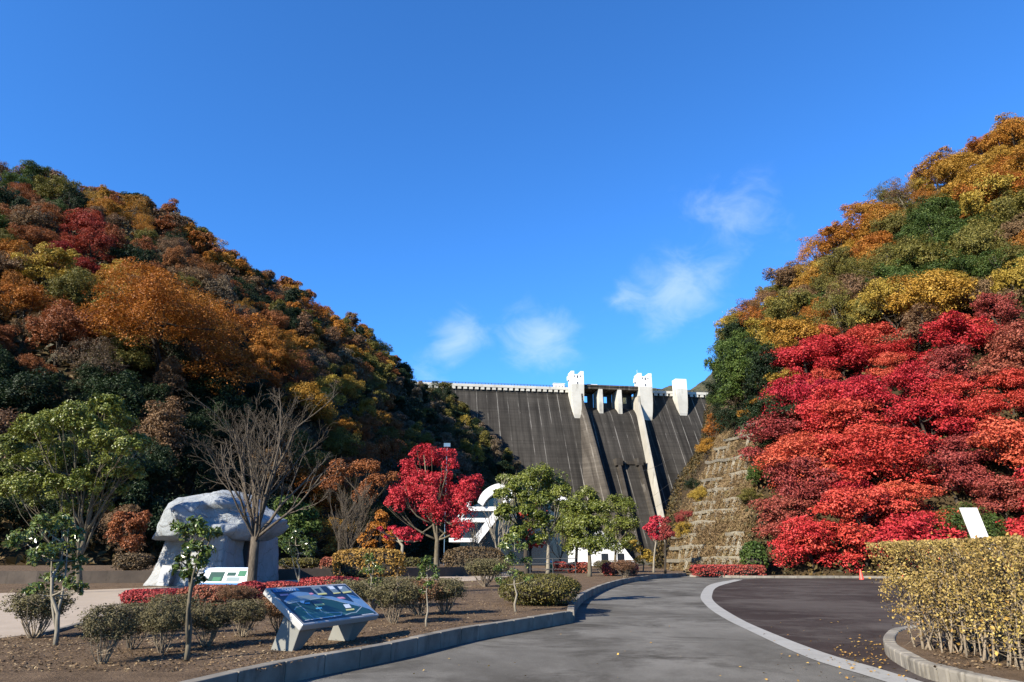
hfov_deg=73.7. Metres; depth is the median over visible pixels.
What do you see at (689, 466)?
undergrowth
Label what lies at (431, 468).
evergreen tree
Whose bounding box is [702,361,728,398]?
evergreen tree
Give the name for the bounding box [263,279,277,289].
evergreen tree
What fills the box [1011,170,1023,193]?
autumn tree
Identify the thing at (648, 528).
maple tree
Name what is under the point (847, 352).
maple tree
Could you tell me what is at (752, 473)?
evergreen tree
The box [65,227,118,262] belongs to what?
autumn tree
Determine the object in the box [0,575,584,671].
fallen leaves
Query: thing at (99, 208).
brown tree
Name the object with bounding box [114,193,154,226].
half bare tree
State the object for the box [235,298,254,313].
half bare tree
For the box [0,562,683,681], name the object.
planting bed
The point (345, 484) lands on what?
brown tree
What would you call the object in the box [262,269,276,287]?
brown tree
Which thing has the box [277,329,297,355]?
autumn tree
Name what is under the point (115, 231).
brown tree
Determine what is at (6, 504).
evergreen tree
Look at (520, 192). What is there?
sky
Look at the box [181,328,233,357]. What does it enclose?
brown tree
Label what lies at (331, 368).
autumn tree
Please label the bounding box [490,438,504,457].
brown tree
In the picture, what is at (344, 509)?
bare tree
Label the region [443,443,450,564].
lamp post
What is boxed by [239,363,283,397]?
autumn tree
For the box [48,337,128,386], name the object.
half bare tree
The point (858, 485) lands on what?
maple tree
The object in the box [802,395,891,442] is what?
maple tree
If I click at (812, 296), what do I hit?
evergreen tree
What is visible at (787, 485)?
maple tree
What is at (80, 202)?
evergreen tree
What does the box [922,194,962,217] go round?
autumn tree
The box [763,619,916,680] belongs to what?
fallen leaves
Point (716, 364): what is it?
evergreen tree
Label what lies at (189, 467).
evergreen tree
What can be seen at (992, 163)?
autumn tree
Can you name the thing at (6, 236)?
autumn tree
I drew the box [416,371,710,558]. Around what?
dam
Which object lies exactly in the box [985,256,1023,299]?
autumn tree
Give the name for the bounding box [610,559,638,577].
dry shrub
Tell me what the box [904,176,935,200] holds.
autumn tree
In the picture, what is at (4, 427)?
brown tree
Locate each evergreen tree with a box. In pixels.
[0,170,34,189]
[0,183,31,209]
[0,209,10,233]
[0,345,29,383]
[0,366,68,438]
[0,376,23,421]
[0,393,152,592]
[0,432,113,480]
[0,474,90,547]
[5,227,35,248]
[11,159,51,187]
[41,197,75,223]
[54,183,90,217]
[60,441,170,514]
[64,361,109,401]
[66,427,115,454]
[76,369,148,432]
[105,242,162,277]
[118,191,140,206]
[123,383,172,426]
[131,436,179,509]
[132,332,194,377]
[140,493,188,550]
[159,226,189,258]
[168,415,211,449]
[170,435,221,495]
[180,374,242,416]
[184,388,256,443]
[184,409,232,456]
[205,360,247,398]
[214,461,261,495]
[224,285,246,306]
[231,276,256,296]
[234,375,272,399]
[236,393,287,449]
[237,419,270,455]
[242,398,297,426]
[243,290,271,314]
[248,295,272,309]
[252,269,267,289]
[259,494,291,538]
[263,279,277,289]
[264,488,281,511]
[270,303,300,332]
[270,307,314,329]
[273,494,322,557]
[282,287,300,308]
[295,314,321,325]
[300,289,311,304]
[324,368,346,383]
[355,325,366,337]
[358,383,373,403]
[377,518,420,555]
[381,493,424,526]
[387,396,409,418]
[393,461,423,478]
[395,368,412,383]
[396,362,412,373]
[399,378,417,389]
[404,389,415,397]
[406,430,418,450]
[410,518,434,557]
[418,461,442,474]
[420,387,430,403]
[425,426,442,441]
[429,381,441,388]
[430,389,441,395]
[430,525,459,556]
[434,391,446,401]
[437,472,457,489]
[438,403,451,413]
[442,387,452,398]
[443,526,459,548]
[451,428,472,449]
[453,411,468,423]
[460,466,468,475]
[471,461,486,472]
[473,427,485,442]
[477,468,494,484]
[482,447,493,454]
[489,460,512,475]
[492,478,553,573]
[496,461,572,573]
[502,454,512,462]
[506,466,514,477]
[550,509,587,561]
[554,485,617,576]
[599,493,642,561]
[684,478,702,490]
[702,338,747,379]
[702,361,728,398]
[704,388,720,404]
[706,327,751,359]
[707,401,735,424]
[711,346,749,408]
[713,383,743,413]
[714,316,758,347]
[714,347,754,415]
[714,406,748,436]
[734,339,802,382]
[735,393,804,443]
[740,336,765,349]
[742,343,783,418]
[745,458,775,487]
[746,361,794,390]
[748,439,775,460]
[802,291,847,324]
[860,278,878,292]
[872,258,915,278]
[878,265,927,292]
[892,219,935,241]
[901,232,954,269]
[903,192,975,225]
[903,257,966,288]
[907,218,951,240]
[914,212,967,242]
[920,502,1013,538]
[925,232,984,269]
[940,253,1005,278]
[956,211,1004,232]
[971,243,1023,299]
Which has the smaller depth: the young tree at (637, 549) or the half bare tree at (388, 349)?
the young tree at (637, 549)
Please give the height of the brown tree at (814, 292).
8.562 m
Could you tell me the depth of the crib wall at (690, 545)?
70.03 m
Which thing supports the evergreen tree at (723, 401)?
on the hill at (802, 567)
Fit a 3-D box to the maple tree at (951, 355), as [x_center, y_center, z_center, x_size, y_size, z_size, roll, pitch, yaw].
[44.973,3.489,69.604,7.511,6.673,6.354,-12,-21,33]
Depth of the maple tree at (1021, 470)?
52.67 m
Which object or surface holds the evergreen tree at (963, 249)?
on the hill at (802, 567)
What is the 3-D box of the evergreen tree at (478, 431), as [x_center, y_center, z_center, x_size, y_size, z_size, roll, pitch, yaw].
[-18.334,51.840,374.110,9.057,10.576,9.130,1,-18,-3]
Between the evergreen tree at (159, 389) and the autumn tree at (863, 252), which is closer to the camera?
the evergreen tree at (159, 389)
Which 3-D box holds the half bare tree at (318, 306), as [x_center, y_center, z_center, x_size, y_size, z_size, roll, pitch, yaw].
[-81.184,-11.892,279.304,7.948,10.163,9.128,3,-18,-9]
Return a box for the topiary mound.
[498,573,581,605]
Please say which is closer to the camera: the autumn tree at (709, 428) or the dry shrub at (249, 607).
the dry shrub at (249, 607)
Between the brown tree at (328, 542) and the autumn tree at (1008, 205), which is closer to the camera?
the autumn tree at (1008, 205)
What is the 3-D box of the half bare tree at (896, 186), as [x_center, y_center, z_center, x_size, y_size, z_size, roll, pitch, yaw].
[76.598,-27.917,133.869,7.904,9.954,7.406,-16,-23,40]
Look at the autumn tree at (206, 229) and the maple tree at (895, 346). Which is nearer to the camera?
the maple tree at (895, 346)
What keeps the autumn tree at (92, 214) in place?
on the hill at (99, 547)
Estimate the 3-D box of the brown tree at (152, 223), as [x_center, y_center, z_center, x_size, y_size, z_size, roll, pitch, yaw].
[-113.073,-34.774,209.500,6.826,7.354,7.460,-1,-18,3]
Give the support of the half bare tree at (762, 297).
on the hill at (802, 567)
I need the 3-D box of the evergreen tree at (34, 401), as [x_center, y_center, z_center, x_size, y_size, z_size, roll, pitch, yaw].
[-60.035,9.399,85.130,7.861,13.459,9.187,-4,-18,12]
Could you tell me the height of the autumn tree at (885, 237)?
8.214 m
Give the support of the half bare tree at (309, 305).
on the hill at (99, 547)
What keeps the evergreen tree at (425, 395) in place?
on the hill at (99, 547)
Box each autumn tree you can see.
[0,228,27,251]
[0,238,34,268]
[0,283,64,327]
[9,241,84,299]
[32,174,88,203]
[38,240,81,261]
[40,266,96,310]
[51,290,88,310]
[56,255,107,281]
[57,211,106,245]
[58,207,112,234]
[60,231,87,253]
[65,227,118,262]
[66,256,278,394]
[84,332,156,376]
[85,197,124,216]
[86,274,107,297]
[89,292,129,327]
[93,326,120,345]
[96,184,110,197]
[100,258,137,278]
[103,510,151,568]
[121,236,136,254]
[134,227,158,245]
[144,284,246,378]
[167,271,202,295]
[181,222,201,245]
[188,230,205,253]
[195,227,209,249]
[198,226,216,238]
[202,250,216,262]
[202,251,213,269]
[211,252,238,269]
[228,249,242,260]
[228,259,255,280]
[237,345,279,371]
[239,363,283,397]
[244,325,292,351]
[247,334,300,371]
[251,302,271,313]
[262,428,336,466]
[268,298,291,324]
[272,463,352,511]
[276,277,302,289]
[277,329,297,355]
[277,380,338,425]
[279,350,317,380]
[282,284,305,300]
[285,301,303,313]
[286,334,307,354]
[293,322,325,336]
[301,309,314,318]
[301,333,327,355]
[301,374,346,406]
[307,412,334,428]
[310,357,338,373]
[319,458,400,550]
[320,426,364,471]
[324,414,362,444]
[326,314,342,327]
[331,374,365,407]
[332,320,348,338]
[333,495,374,547]
[336,363,356,383]
[340,386,365,402]
[340,477,358,497]
[341,317,350,326]
[342,344,361,359]
[343,327,356,337]
[351,482,378,500]
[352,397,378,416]
[355,323,372,341]
[356,348,369,357]
[356,509,398,549]
[358,352,379,374]
[365,339,378,354]
[367,327,375,341]
[370,389,389,406]
[373,383,387,394]
[375,350,396,361]
[375,362,396,381]
[385,360,395,371]
[410,421,423,444]
[420,431,436,451]
[420,516,450,553]
[438,381,453,389]
[442,408,452,417]
[445,394,455,405]
[446,402,456,415]
[457,438,474,459]
[458,402,470,413]
[472,441,486,467]
[479,430,492,447]
[503,447,513,459]
[673,521,691,538]
[674,510,692,521]
[687,486,706,501]
[694,437,715,452]
[703,413,723,435]
[714,308,748,337]
[714,313,762,340]
[735,487,762,501]
[736,399,756,418]
[744,318,766,337]
[747,291,777,311]
[754,317,797,348]
[755,279,792,294]
[758,293,821,322]
[758,316,834,355]
[760,287,822,326]
[760,368,811,400]
[773,287,791,297]
[788,265,835,289]
[803,259,839,278]
[807,255,826,268]
[808,273,847,296]
[812,228,847,250]
[812,246,855,277]
[818,220,860,254]
[832,255,879,282]
[837,293,879,325]
[838,199,871,233]
[839,238,859,256]
[847,296,896,331]
[848,230,895,257]
[852,199,897,215]
[853,204,895,239]
[853,243,890,263]
[853,276,931,335]
[855,206,904,246]
[869,207,915,242]
[876,188,911,206]
[879,233,958,276]
[879,253,924,270]
[881,235,920,263]
[881,268,982,321]
[903,201,919,218]
[904,146,961,188]
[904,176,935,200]
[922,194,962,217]
[926,156,973,183]
[928,268,975,309]
[932,148,990,183]
[932,167,970,184]
[937,164,1016,205]
[941,224,1004,275]
[952,179,1016,218]
[957,172,1023,219]
[958,141,994,160]
[958,219,999,242]
[964,135,1009,160]
[967,188,1023,231]
[970,160,997,170]
[974,238,1023,272]
[976,117,1023,150]
[976,144,1013,167]
[985,169,1023,201]
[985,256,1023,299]
[986,151,1023,174]
[988,117,1023,147]
[990,112,1022,149]
[999,147,1023,177]
[1009,140,1023,150]
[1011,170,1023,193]
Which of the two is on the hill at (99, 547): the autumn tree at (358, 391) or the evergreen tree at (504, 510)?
the autumn tree at (358, 391)
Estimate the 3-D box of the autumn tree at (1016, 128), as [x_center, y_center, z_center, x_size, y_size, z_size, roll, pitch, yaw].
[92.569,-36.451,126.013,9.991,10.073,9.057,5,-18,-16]
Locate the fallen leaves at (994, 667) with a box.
[932,639,1022,668]
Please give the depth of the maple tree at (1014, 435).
56.06 m
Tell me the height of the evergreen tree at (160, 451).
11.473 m
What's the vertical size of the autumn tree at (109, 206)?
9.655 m
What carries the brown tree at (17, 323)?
on the hill at (99, 547)
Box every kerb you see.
[180,573,686,681]
[690,575,995,578]
[883,625,1021,681]
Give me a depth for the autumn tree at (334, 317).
278.83 m
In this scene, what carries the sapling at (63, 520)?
on the planting bed at (64, 674)
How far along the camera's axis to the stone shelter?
32.59 m
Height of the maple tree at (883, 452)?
7.442 m
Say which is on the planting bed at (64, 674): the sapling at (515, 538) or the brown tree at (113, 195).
the sapling at (515, 538)
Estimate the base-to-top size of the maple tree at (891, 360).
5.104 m
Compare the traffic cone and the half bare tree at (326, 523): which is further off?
the half bare tree at (326, 523)
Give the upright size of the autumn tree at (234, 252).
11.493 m
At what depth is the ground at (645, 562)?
183.93 m
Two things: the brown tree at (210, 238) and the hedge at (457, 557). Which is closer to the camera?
the hedge at (457, 557)
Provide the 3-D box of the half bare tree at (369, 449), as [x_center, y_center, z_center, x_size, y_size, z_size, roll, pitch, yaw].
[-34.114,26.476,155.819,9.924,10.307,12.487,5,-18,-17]
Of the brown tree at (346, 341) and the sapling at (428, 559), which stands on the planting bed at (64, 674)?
the sapling at (428, 559)
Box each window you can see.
[601,554,607,560]
[617,554,623,559]
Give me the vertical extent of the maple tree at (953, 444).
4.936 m
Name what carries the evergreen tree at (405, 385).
on the hill at (99, 547)
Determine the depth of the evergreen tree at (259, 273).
255.18 m
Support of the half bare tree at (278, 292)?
on the hill at (99, 547)
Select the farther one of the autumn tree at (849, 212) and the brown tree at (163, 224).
the brown tree at (163, 224)
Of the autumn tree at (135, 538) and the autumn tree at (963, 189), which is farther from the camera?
the autumn tree at (963, 189)
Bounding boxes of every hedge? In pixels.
[112,553,155,570]
[279,557,319,568]
[331,547,407,579]
[405,557,423,566]
[441,546,504,575]
[689,564,766,576]
[864,532,1023,669]
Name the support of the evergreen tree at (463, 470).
on the hill at (99, 547)
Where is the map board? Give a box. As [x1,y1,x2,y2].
[263,584,378,650]
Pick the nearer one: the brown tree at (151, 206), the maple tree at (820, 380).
the maple tree at (820, 380)
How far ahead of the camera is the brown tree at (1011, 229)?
89.47 m
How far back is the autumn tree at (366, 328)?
345.89 m
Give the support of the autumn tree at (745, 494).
on the slope ground at (723, 485)
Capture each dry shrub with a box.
[0,588,78,637]
[72,601,143,663]
[113,600,174,649]
[131,590,202,619]
[135,597,195,652]
[180,601,240,646]
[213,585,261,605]
[219,598,272,636]
[257,594,283,632]
[321,579,372,601]
[337,574,402,608]
[354,574,434,623]
[381,576,435,605]
[389,575,445,614]
[422,576,476,613]
[462,553,506,586]
[481,560,515,580]
[592,559,612,573]
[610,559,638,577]
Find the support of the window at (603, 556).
in the arched building
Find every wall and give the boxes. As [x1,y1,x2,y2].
[0,570,152,583]
[278,567,476,579]
[666,422,754,572]
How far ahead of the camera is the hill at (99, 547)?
112.24 m
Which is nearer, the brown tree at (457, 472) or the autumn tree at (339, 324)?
the brown tree at (457, 472)
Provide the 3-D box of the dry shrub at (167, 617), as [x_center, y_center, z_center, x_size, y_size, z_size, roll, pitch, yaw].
[-5.237,4.213,10.149,0.936,0.833,0.897,-4,-18,13]
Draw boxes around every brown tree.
[0,160,13,185]
[0,186,44,207]
[0,203,29,224]
[0,250,37,286]
[0,324,20,357]
[0,407,25,492]
[1,182,39,201]
[2,204,57,240]
[6,222,60,253]
[7,353,58,379]
[10,164,45,186]
[10,311,62,346]
[11,202,66,228]
[15,253,62,283]
[19,243,34,257]
[24,298,106,366]
[27,198,60,212]
[40,168,66,183]
[69,309,98,339]
[78,186,99,198]
[83,187,96,198]
[84,205,109,221]
[95,223,130,262]
[95,504,151,564]
[96,187,120,200]
[96,274,152,311]
[101,193,129,214]
[105,212,127,226]
[124,197,155,221]
[128,396,193,465]
[130,235,157,261]
[131,214,153,225]
[140,207,184,232]
[140,260,164,275]
[152,214,181,234]
[152,355,188,401]
[155,341,223,392]
[159,228,186,242]
[160,198,180,214]
[160,237,193,258]
[161,246,188,270]
[166,212,196,236]
[168,264,218,294]
[171,218,188,235]
[176,283,201,301]
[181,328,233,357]
[190,230,216,254]
[196,274,238,309]
[210,247,227,255]
[213,262,239,279]
[221,447,292,494]
[225,308,263,346]
[227,280,249,301]
[229,304,245,312]
[234,274,266,296]
[238,263,260,277]
[257,309,290,330]
[258,431,296,478]
[260,289,275,302]
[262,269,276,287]
[272,284,290,299]
[274,275,297,288]
[292,311,316,351]
[294,347,330,383]
[297,299,306,309]
[301,487,341,519]
[306,456,355,491]
[307,289,316,301]
[310,351,340,376]
[317,332,344,353]
[323,527,349,556]
[331,347,363,374]
[339,337,358,350]
[344,311,360,329]
[347,334,369,350]
[350,422,374,442]
[353,413,382,431]
[370,435,406,471]
[374,476,391,503]
[376,389,395,410]
[380,365,400,375]
[387,376,403,387]
[389,410,407,422]
[391,355,401,364]
[402,420,415,429]
[408,387,423,404]
[417,430,441,446]
[419,403,431,411]
[430,400,445,411]
[433,415,455,429]
[435,436,446,447]
[436,446,451,463]
[437,513,454,527]
[439,432,455,445]
[450,469,467,488]
[453,425,475,440]
[476,422,487,436]
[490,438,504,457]
[490,439,501,460]
[512,461,523,475]
[761,260,815,292]
[785,284,817,310]
[814,272,879,328]
[875,302,943,354]
[955,275,1023,313]
[993,212,1023,244]
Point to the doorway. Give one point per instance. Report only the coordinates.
(246, 548)
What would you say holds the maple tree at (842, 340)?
on the hill at (802, 567)
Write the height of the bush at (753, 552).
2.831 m
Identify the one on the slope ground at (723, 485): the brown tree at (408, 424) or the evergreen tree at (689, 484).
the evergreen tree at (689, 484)
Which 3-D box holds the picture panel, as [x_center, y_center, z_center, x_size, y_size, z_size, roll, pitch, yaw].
[-12.151,10.123,29.067,2.150,0.915,0.532,-1,-18,4]
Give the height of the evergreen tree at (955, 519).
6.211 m
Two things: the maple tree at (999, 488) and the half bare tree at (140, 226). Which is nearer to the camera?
the maple tree at (999, 488)
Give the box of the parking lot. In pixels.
[700,578,1023,681]
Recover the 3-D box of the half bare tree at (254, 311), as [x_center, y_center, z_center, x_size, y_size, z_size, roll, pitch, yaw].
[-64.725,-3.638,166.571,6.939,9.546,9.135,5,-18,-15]
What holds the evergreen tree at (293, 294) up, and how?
on the hill at (99, 547)
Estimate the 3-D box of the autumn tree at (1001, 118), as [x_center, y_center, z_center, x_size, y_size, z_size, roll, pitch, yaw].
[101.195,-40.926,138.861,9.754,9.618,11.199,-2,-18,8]
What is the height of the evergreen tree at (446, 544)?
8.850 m
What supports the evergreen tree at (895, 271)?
on the hill at (802, 567)
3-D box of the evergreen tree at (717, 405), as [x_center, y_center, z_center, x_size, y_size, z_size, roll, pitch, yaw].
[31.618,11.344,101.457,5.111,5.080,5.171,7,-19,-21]
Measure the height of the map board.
0.933 m
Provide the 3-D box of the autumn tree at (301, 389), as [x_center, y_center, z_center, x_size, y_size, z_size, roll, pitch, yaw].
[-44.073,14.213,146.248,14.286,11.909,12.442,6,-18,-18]
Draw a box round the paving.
[0,572,511,637]
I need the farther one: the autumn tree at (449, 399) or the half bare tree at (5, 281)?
the autumn tree at (449, 399)
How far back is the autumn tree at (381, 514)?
63.64 m
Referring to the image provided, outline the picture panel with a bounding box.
[199,567,247,585]
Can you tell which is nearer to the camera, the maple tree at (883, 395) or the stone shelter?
the stone shelter
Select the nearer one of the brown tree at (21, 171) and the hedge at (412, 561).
the hedge at (412, 561)
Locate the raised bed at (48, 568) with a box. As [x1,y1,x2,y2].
[0,565,449,570]
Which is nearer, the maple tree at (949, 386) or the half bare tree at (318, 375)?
the maple tree at (949, 386)
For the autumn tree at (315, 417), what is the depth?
152.50 m
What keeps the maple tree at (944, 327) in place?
on the hill at (802, 567)
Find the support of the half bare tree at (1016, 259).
on the hill at (802, 567)
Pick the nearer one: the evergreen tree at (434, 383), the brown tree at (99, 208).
the brown tree at (99, 208)
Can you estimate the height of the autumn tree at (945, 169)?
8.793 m
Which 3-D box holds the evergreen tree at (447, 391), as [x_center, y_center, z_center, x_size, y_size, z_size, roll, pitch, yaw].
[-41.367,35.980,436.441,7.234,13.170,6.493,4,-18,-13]
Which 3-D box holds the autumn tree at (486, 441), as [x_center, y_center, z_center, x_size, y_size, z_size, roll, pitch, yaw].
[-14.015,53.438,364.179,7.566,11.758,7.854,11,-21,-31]
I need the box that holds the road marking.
[701,580,921,681]
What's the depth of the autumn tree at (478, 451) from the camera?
305.08 m
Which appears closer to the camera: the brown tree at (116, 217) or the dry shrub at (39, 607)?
the dry shrub at (39, 607)
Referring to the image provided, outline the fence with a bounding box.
[425,558,575,573]
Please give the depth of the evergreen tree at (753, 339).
98.95 m
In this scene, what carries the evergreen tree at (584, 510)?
on the planting bed at (64, 674)
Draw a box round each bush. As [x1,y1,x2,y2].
[118,587,182,605]
[176,584,244,605]
[237,581,265,601]
[263,580,299,587]
[298,576,364,585]
[319,556,336,568]
[553,561,566,570]
[566,562,587,572]
[601,562,619,575]
[620,562,638,575]
[739,540,768,573]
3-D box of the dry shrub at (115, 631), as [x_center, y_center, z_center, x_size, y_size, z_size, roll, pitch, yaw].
[-5.416,3.917,9.172,0.866,0.814,0.848,15,-23,-40]
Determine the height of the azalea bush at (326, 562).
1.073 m
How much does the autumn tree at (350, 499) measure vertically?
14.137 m
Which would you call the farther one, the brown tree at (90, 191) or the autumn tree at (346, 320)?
the autumn tree at (346, 320)
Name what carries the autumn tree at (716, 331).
on the hill at (802, 567)
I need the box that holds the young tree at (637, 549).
[627,540,655,571]
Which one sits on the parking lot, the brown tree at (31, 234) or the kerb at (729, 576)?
the kerb at (729, 576)
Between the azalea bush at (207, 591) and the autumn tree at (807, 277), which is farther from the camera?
the autumn tree at (807, 277)
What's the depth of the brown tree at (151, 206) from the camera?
215.81 m
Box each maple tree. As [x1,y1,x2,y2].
[377,525,422,567]
[383,443,483,566]
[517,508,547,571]
[642,515,665,572]
[659,516,674,573]
[734,409,809,461]
[746,435,843,489]
[746,493,815,544]
[757,345,818,388]
[757,372,817,421]
[760,343,848,387]
[760,453,851,516]
[761,430,816,465]
[767,515,865,573]
[788,382,868,435]
[790,483,916,565]
[793,324,842,346]
[796,431,884,480]
[798,333,831,347]
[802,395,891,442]
[804,377,850,413]
[807,368,842,395]
[810,334,890,380]
[819,476,895,522]
[822,333,857,361]
[823,375,905,431]
[823,424,947,487]
[845,321,917,351]
[847,373,891,399]
[860,479,959,523]
[860,511,967,572]
[863,337,920,368]
[865,351,913,387]
[877,360,942,399]
[880,392,977,454]
[880,400,939,435]
[910,374,988,402]
[911,343,989,390]
[915,310,1006,366]
[917,448,1002,503]
[925,314,995,349]
[926,394,1011,434]
[929,431,1009,474]
[962,327,1023,381]
[962,415,1023,479]
[966,367,1023,417]
[969,292,1023,334]
[969,475,1023,523]
[985,318,1023,358]
[988,515,1023,579]
[1010,466,1023,511]
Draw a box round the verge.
[684,572,816,575]
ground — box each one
[633,559,652,564]
[667,427,773,572]
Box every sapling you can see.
[1,512,89,645]
[169,515,223,660]
[278,528,316,581]
[359,553,384,610]
[415,555,439,626]
[492,532,533,611]
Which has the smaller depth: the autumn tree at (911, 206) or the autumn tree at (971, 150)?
the autumn tree at (911, 206)
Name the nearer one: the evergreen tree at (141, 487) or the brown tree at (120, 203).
the evergreen tree at (141, 487)
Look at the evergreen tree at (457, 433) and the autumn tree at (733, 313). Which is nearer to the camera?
the autumn tree at (733, 313)
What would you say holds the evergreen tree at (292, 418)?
on the hill at (99, 547)
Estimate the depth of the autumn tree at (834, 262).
119.44 m
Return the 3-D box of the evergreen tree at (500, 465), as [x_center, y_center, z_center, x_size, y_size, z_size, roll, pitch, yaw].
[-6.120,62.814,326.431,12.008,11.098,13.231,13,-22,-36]
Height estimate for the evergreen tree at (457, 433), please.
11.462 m
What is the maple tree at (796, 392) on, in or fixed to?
on the hill at (802, 567)
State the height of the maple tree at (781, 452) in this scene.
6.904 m
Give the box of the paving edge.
[35,614,115,635]
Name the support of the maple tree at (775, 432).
on the hill at (802, 567)
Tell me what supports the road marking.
on the parking lot
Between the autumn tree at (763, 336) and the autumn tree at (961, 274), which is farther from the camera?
the autumn tree at (763, 336)
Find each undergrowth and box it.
[0,183,516,564]
[648,140,1023,575]
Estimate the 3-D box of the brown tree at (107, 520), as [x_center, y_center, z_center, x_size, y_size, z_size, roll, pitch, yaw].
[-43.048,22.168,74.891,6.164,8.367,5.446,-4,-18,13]
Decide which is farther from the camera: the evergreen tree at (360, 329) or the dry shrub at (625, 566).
the evergreen tree at (360, 329)
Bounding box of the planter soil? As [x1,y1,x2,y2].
[896,626,1023,681]
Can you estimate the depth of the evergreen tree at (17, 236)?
139.76 m
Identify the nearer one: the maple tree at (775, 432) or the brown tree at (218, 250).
the maple tree at (775, 432)
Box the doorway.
[243,541,250,566]
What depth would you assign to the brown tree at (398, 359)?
379.63 m
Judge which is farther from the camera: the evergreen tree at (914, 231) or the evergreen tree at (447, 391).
the evergreen tree at (447, 391)
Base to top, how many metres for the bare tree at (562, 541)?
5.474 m
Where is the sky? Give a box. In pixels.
[0,0,1023,407]
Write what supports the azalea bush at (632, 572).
on the planting bed at (64, 674)
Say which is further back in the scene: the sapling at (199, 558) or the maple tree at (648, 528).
the maple tree at (648, 528)
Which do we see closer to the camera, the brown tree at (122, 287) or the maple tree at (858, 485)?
the maple tree at (858, 485)
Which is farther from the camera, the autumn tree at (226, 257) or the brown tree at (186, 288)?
the autumn tree at (226, 257)
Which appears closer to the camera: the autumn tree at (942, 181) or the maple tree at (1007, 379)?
the maple tree at (1007, 379)
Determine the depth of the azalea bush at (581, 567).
57.03 m
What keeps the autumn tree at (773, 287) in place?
on the hill at (802, 567)
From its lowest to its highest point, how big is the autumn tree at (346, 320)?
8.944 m
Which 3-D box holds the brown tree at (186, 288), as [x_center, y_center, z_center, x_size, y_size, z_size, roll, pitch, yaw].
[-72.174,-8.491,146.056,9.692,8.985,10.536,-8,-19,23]
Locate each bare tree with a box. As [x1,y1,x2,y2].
[0,269,31,313]
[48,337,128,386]
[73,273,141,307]
[84,190,104,208]
[96,264,152,286]
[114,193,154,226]
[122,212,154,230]
[132,222,159,242]
[154,235,178,265]
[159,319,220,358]
[173,379,353,583]
[186,253,227,278]
[205,237,228,250]
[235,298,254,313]
[240,304,260,338]
[258,294,292,309]
[267,287,285,301]
[277,349,315,383]
[293,424,315,446]
[301,296,317,310]
[306,506,357,557]
[307,369,342,391]
[309,308,330,323]
[310,300,323,314]
[319,325,345,346]
[328,482,376,554]
[346,332,366,348]
[350,435,384,473]
[353,360,374,382]
[356,372,371,381]
[359,390,386,409]
[361,448,380,471]
[363,371,386,390]
[364,345,374,355]
[372,352,388,363]
[372,410,392,432]
[372,502,404,531]
[373,338,385,350]
[377,344,394,353]
[378,342,393,358]
[392,428,419,448]
[396,440,420,460]
[440,450,469,468]
[449,424,463,435]
[452,452,472,471]
[456,415,470,428]
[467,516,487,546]
[469,424,480,435]
[475,484,494,498]
[479,472,519,558]
[544,523,567,570]
[721,396,742,411]
[734,289,776,312]
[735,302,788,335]
[790,235,832,266]
[792,259,820,283]
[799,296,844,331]
[807,280,858,334]
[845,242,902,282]
[863,180,898,204]
[881,176,922,209]
[881,270,943,323]
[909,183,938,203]
[1008,229,1023,256]
[1011,247,1023,289]
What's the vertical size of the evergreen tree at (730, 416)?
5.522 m
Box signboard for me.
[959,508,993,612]
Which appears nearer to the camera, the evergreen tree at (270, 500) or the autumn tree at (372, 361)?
the evergreen tree at (270, 500)
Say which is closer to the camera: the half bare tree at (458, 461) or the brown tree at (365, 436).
the brown tree at (365, 436)
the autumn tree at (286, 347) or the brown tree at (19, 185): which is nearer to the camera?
the autumn tree at (286, 347)
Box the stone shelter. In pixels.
[143,490,288,586]
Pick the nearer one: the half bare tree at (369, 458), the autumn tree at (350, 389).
the half bare tree at (369, 458)
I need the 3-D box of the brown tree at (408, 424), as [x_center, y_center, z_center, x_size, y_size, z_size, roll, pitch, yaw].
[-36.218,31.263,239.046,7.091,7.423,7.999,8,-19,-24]
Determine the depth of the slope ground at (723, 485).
72.74 m
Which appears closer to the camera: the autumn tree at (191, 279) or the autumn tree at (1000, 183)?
the autumn tree at (1000, 183)
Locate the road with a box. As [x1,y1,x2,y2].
[296,574,884,681]
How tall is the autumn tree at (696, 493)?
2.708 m
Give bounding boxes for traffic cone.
[858,569,863,579]
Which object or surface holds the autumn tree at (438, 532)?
on the hill at (99, 547)
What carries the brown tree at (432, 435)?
on the hill at (99, 547)
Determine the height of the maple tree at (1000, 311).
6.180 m
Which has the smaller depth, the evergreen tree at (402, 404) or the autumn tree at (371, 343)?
the evergreen tree at (402, 404)
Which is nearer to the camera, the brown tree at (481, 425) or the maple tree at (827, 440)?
the maple tree at (827, 440)
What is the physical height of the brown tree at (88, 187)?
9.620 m
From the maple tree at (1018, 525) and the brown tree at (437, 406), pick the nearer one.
the maple tree at (1018, 525)
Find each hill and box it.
[0,195,508,564]
[623,373,717,419]
[658,181,1023,575]
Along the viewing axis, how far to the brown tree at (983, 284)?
77.90 m
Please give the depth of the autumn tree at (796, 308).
112.58 m
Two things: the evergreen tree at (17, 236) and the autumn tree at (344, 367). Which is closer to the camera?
the evergreen tree at (17, 236)
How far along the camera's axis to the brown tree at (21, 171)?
203.43 m
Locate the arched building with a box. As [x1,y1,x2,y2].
[449,483,632,565]
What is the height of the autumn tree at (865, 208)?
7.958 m
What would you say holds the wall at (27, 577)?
on the planting bed at (64, 674)

